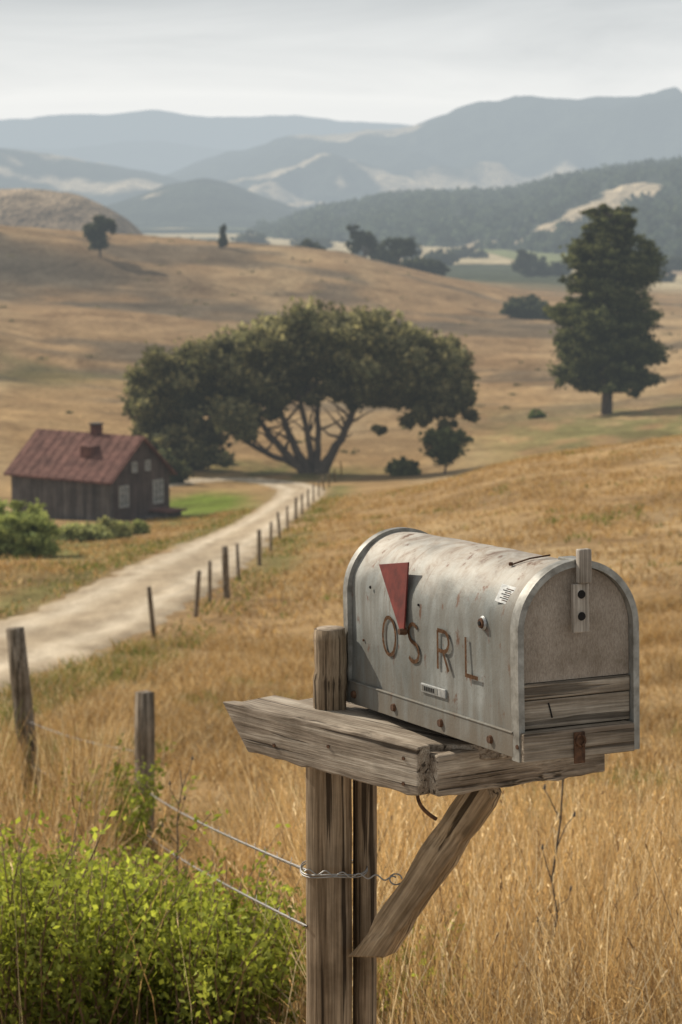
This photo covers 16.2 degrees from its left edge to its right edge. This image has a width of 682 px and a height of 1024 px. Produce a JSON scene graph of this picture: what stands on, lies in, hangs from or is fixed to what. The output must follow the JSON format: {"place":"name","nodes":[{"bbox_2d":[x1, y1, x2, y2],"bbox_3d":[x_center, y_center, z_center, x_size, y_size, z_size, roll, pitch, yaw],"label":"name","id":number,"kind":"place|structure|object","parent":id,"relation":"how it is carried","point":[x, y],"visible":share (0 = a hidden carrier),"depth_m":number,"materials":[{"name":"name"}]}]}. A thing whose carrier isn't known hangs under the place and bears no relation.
{"place":"outdoors","nodes":[
{"label":"outdoors","id":0,"kind":"place"},
{"bbox_2d":[0,148,183,205],"bbox_3d":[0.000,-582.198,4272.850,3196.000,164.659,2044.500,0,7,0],"label":"tan hill","id":1,"kind":"structure","parent":0,"point":[103,184],"depth_m":4361.70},
{"bbox_2d":[0,140,245,174],"bbox_3d":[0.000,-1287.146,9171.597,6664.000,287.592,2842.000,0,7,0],"label":"mountain range","id":2,"kind":"structure","parent":0,"point":[160,157],"depth_m":9252.65,"materials":[{"name":"grey"}]},
{"bbox_2d":[0,477,326,692],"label":"gravel road","id":3,"kind":"structure","parent":0,"point":[87,621],"depth_m":65.83,"materials":[{"name":"beige gravel"}]},
{"bbox_2d":[106,178,305,227],"bbox_3d":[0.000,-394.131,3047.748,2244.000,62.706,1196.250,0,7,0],"label":"wooded hill","id":4,"kind":"structure","parent":0,"point":[201,203],"depth_m":2901.93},
{"bbox_2d":[0,110,412,149],"bbox_3d":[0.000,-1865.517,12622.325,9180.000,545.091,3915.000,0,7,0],"label":"mountain range","id":5,"kind":"structure","parent":0,"point":[65,131],"depth_m":12766.52,"materials":[{"name":"grey"}]},
{"bbox_2d":[0,225,681,1023],"bbox_3d":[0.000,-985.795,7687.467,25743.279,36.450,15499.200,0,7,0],"label":"ground","id":6,"kind":"structure","parent":0,"point":[58,287],"depth_m":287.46,"materials":[{"name":"beige plant"}]},
{"bbox_2d":[6,627,42,807],"bbox_3d":[-2.401,1.838,18.414,0.325,1.924,0.163,2,8,17],"label":"fence post","id":7,"kind":"object","parent":6,"relation":"on","point":[19,672],"visible":0.55,"depth_m":18.31,"materials":[{"name":"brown wood"}]},
{"bbox_2d":[28,721,402,927],"bbox_3d":[-0.925,1.262,11.207,0.617,3.218,14.393,-1,8,-9],"label":"barbed wire","id":8,"kind":"object","parent":7,"relation":"attached to","point":[329,875],"visible":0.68,"depth_m":4.58,"materials":[{"name":"grey metal"}]},
{"bbox_2d":[0,498,65,557],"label":"bush","id":9,"kind":"object","parent":6,"relation":"on","point":[27,532],"visible":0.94,"depth_m":89.86,"materials":[{"name":"green plant"}]},
{"bbox_2d":[52,521,114,542],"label":"bush","id":10,"kind":"object","parent":6,"relation":"on","point":[75,531],"visible":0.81,"depth_m":108.42,"materials":[{"name":"green plant"}]},
{"bbox_2d":[3,422,186,520],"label":"red roofed barn","id":11,"kind":"structure","parent":6,"relation":"on","point":[95,473],"depth_m":151.63,"materials":[{"name":"grey wood"}]},
{"bbox_2d":[120,487,127,506],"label":"window","id":12,"kind":"structure","parent":11,"relation":"in","point":[122,503],"depth_m":150.08,"materials":[{"name":"grey glass"}]},
{"bbox_2d":[154,480,161,501],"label":"window","id":13,"kind":"structure","parent":11,"relation":"in","point":[157,484],"depth_m":152.74,"materials":[{"name":"grey glass"}]},
{"bbox_2d":[81,214,118,256],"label":"oak tree","id":14,"kind":"object","parent":6,"relation":"on","point":[96,231],"visible":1,"depth_m":500.11,"materials":[{"name":"green plant"}]},
{"bbox_2d":[4,731,198,868],"bbox_3d":[-1.303,1.719,13.263,1.100,1.137,2.304,0,7,0],"label":"green shrub","id":15,"kind":"object","parent":6,"relation":"on","point":[150,800],"visible":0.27,"depth_m":12.95,"materials":[{"name":"green plant"}]},
{"bbox_2d":[91,516,136,538],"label":"bush","id":16,"kind":"object","parent":6,"relation":"on","point":[120,529],"visible":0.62,"depth_m":116.67,"materials":[{"name":"green plant"}]},
{"bbox_2d":[124,519,150,534],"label":"bush","id":17,"kind":"object","parent":6,"relation":"on","point":[142,527],"visible":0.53,"depth_m":125.84,"materials":[{"name":"green plant"}]},
{"bbox_2d":[134,690,154,865],"bbox_3d":[-1.228,1.799,14.957,0.106,1.382,0.106,-7,10,-44],"label":"fence post","id":18,"kind":"object","parent":6,"relation":"on","point":[144,726],"visible":0.47,"depth_m":14.88,"materials":[{"name":"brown wood"}]},
{"bbox_2d":[0,783,305,1023],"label":"green shrub","id":19,"kind":"object","parent":6,"relation":"on","point":[221,941],"visible":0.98,"depth_m":6.19,"materials":[{"name":"green plant"}]},
{"bbox_2d":[158,444,193,483],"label":"bush","id":20,"kind":"object","parent":6,"relation":"on","point":[181,471],"visible":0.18,"depth_m":191.31,"materials":[{"name":"green plant"}]},
{"bbox_2d":[161,756,192,876],"bbox_3d":[-0.610,1.292,8.823,0.139,0.804,0.118,0,7,0],"label":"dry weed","id":21,"kind":"object","parent":6,"relation":"on","point":[177,842],"visible":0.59,"depth_m":8.80,"materials":[{"name":"brown plant"}]},
{"bbox_2d":[217,224,228,247],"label":"cypress tree","id":22,"kind":"object","parent":6,"relation":"on","point":[222,240],"visible":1,"depth_m":541.16,"materials":[{"name":"green plant"}]},
{"bbox_2d":[147,461,341,637],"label":"roadside fence","id":23,"kind":"object","parent":6,"relation":"on","point":[225,575],"visible":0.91,"depth_m":65.78,"materials":[{"name":"brown wood"}]},
{"bbox_2d":[229,227,270,243],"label":"bush","id":24,"kind":"object","parent":6,"relation":"on","point":[260,238],"visible":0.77,"depth_m":1486.30,"materials":[{"name":"green plant"}]},
{"bbox_2d":[120,295,480,473],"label":"eucalyptus tree","id":25,"kind":"object","parent":6,"relation":"on","point":[229,384],"visible":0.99,"depth_m":203.01,"materials":[{"name":"green plant"}]},
{"bbox_2d":[295,238,326,249],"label":"bush","id":26,"kind":"object","parent":6,"relation":"on","point":[307,243],"visible":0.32,"depth_m":634.34,"materials":[{"name":"green plant"}]},
{"bbox_2d":[289,235,334,247],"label":"bush","id":27,"kind":"object","parent":6,"relation":"on","point":[325,243],"visible":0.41,"depth_m":1487.61,"materials":[{"name":"green plant"}]},
{"bbox_2d":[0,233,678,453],"bbox_3d":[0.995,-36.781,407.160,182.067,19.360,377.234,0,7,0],"label":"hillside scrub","id":28,"kind":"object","parent":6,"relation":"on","point":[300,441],"visible":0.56,"depth_m":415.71,"materials":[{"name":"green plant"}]},
{"bbox_2d":[344,223,378,256],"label":"oak tree","id":29,"kind":"object","parent":6,"relation":"on","point":[362,239],"visible":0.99,"depth_m":644.37,"materials":[{"name":"green plant"}]},
{"bbox_2d":[355,237,391,255],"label":"bush","id":30,"kind":"object","parent":6,"relation":"on","point":[361,252],"visible":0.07,"depth_m":1290.34,"materials":[{"name":"green plant"}]},
{"bbox_2d":[362,242,389,259],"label":"oak tree","id":31,"kind":"object","parent":6,"relation":"on","point":[381,247],"visible":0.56,"depth_m":659.93,"materials":[{"name":"green plant"}]},
{"bbox_2d":[377,816,392,896],"bbox_3d":[0.121,1.355,8.441,0.119,0.605,0.114,0,7,0],"label":"dry weed","id":32,"kind":"object","parent":6,"relation":"on","point":[379,843],"visible":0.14,"depth_m":8.41,"materials":[{"name":"brown plant"}]},
{"bbox_2d":[373,251,400,265],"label":"bush","id":33,"kind":"object","parent":6,"relation":"on","point":[385,256],"visible":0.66,"depth_m":644.86,"materials":[{"name":"green plant"}]},
{"bbox_2d":[382,236,421,265],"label":"oak tree","id":34,"kind":"object","parent":6,"relation":"on","point":[399,247],"visible":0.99,"depth_m":634.56,"materials":[{"name":"green plant"}]},
{"bbox_2d":[384,456,421,476],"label":"bush","id":35,"kind":"object","parent":6,"relation":"on","point":[403,466],"visible":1,"depth_m":202.99,"materials":[{"name":"green plant"}]},
{"bbox_2d":[386,245,424,257],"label":"bush","id":36,"kind":"object","parent":6,"relation":"on","point":[418,249],"visible":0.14,"depth_m":1240.90,"materials":[{"name":"green plant"}]},
{"bbox_2d":[223,625,604,1023],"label":"mailbox post","id":37,"kind":"object","parent":6,"relation":"on","point":[331,739],"visible":0.87,"depth_m":3.93,"materials":[{"name":"brown wood"}]},
{"bbox_2d":[343,527,639,763],"bbox_3d":[0.220,0.188,3.740,0.219,0.312,0.601,-4,6,-25],"label":"mailbox","id":38,"kind":"object","parent":37,"relation":"on","point":[520,656],"visible":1,"depth_m":3.54,"materials":[{"name":"grey metal"}]},
{"bbox_2d":[524,567,628,683],"bbox_3d":[0.339,0.161,3.498,0.183,0.165,0.006,-4,6,-25],"label":"door panel","id":39,"kind":"structure","parent":38,"relation":"in","point":[552,652],"depth_m":3.50,"materials":[{"name":"grey metal"}]},
{"bbox_2d":[352,881,476,1023],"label":"dry grass","id":40,"kind":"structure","parent":6,"relation":"on","point":[389,986],"depth_m":6.75,"materials":[{"name":"brown plant"}]},
{"bbox_2d":[400,255,435,271],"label":"bush","id":41,"kind":"object","parent":6,"relation":"on","point":[423,264],"visible":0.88,"depth_m":655.19,"materials":[{"name":"green plant"}]},
{"bbox_2d":[427,259,450,275],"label":"bush","id":42,"kind":"object","parent":6,"relation":"on","point":[441,268],"visible":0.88,"depth_m":659.74,"materials":[{"name":"green plant"}]},
{"bbox_2d":[424,248,461,265],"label":"bush","id":43,"kind":"object","parent":6,"relation":"on","point":[449,259],"visible":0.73,"depth_m":1091.61,"materials":[{"name":"green plant"}]},
{"bbox_2d":[417,426,473,473],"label":"oak tree","id":44,"kind":"object","parent":6,"relation":"on","point":[444,444],"visible":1,"depth_m":199.93,"materials":[{"name":"green plant"}]},
{"bbox_2d":[446,245,489,257],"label":"bush","id":45,"kind":"object","parent":6,"relation":"on","point":[465,252],"visible":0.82,"depth_m":1240.24,"materials":[{"name":"green plant"}]},
{"bbox_2d":[499,293,551,319],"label":"bush","id":46,"kind":"object","parent":6,"relation":"on","point":[530,306],"visible":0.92,"depth_m":491.04,"materials":[{"name":"green plant"}]},
{"bbox_2d":[510,248,552,276],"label":"bush","id":47,"kind":"object","parent":6,"relation":"on","point":[524,263],"visible":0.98,"depth_m":893.70,"materials":[{"name":"green plant"}]},
{"bbox_2d":[527,409,545,418],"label":"bush","id":48,"kind":"object","parent":6,"relation":"on","point":[539,413],"visible":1,"depth_m":262.42,"materials":[{"name":"green plant"}]},
{"bbox_2d":[537,779,575,1004],"bbox_3d":[0.611,0.992,6.778,0.133,1.083,0.088,-2,8,-15],"label":"dry weed","id":49,"kind":"object","parent":6,"relation":"on","point":[554,862],"visible":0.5,"depth_m":6.78,"materials":[{"name":"brown plant"}]},
{"bbox_2d":[544,260,572,275],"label":"bush","id":50,"kind":"object","parent":6,"relation":"on","point":[559,269],"visible":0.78,"depth_m":922.96,"materials":[{"name":"green plant"}]},
{"bbox_2d":[542,203,677,414],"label":"pine tree","id":51,"kind":"object","parent":6,"relation":"on","point":[607,345],"visible":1,"depth_m":253.02,"materials":[{"name":"green plant"}]},
{"bbox_2d":[648,265,676,281],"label":"bush","id":52,"kind":"object","parent":6,"relation":"on","point":[670,277],"visible":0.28,"depth_m":893.38,"materials":[{"name":"green plant"}]},
{"bbox_2d":[661,255,681,270],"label":"bush","id":53,"kind":"object","parent":6,"relation":"on","point":[674,263],"visible":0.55,"depth_m":1040.96,"materials":[{"name":"green plant"}]},
{"bbox_2d":[0,189,681,275],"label":"grassy knoll","id":54,"kind":"structure","parent":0,"point":[43,209],"depth_m":934.33,"materials":[{"name":"beige plant"}]},
{"bbox_2d":[0,0,681,125],"label":"sky","id":55,"kind":"structure","parent":0,"point":[406,62],"materials":[{"name":"grey"}]},
{"bbox_2d":[227,153,457,208],"bbox_3d":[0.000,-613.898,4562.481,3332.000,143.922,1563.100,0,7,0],"label":"mountain","id":56,"kind":"structure","parent":0,"point":[320,178],"depth_m":4483.98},
{"bbox_2d":[139,175,681,259],"bbox_3d":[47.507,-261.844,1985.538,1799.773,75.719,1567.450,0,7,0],"label":"forested ridge","id":57,"kind":"structure","parent":0,"point":[615,197],"depth_m":1730.42,"materials":[{"name":"plant"}]},
{"bbox_2d":[252,154,681,257],"bbox_3d":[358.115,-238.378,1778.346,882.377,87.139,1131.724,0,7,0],"label":"forest","id":58,"kind":"object","parent":57,"relation":"on","point":[429,218],"visible":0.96,"depth_m":1758.69,"materials":[{"name":"green plant"}]},
{"bbox_2d":[165,87,681,189],"bbox_3d":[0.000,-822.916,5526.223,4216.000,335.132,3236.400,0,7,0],"label":"mountain","id":59,"kind":"structure","parent":0,"point":[513,141],"depth_m":5448.49,"materials":[{"name":"grey"}]}
]}

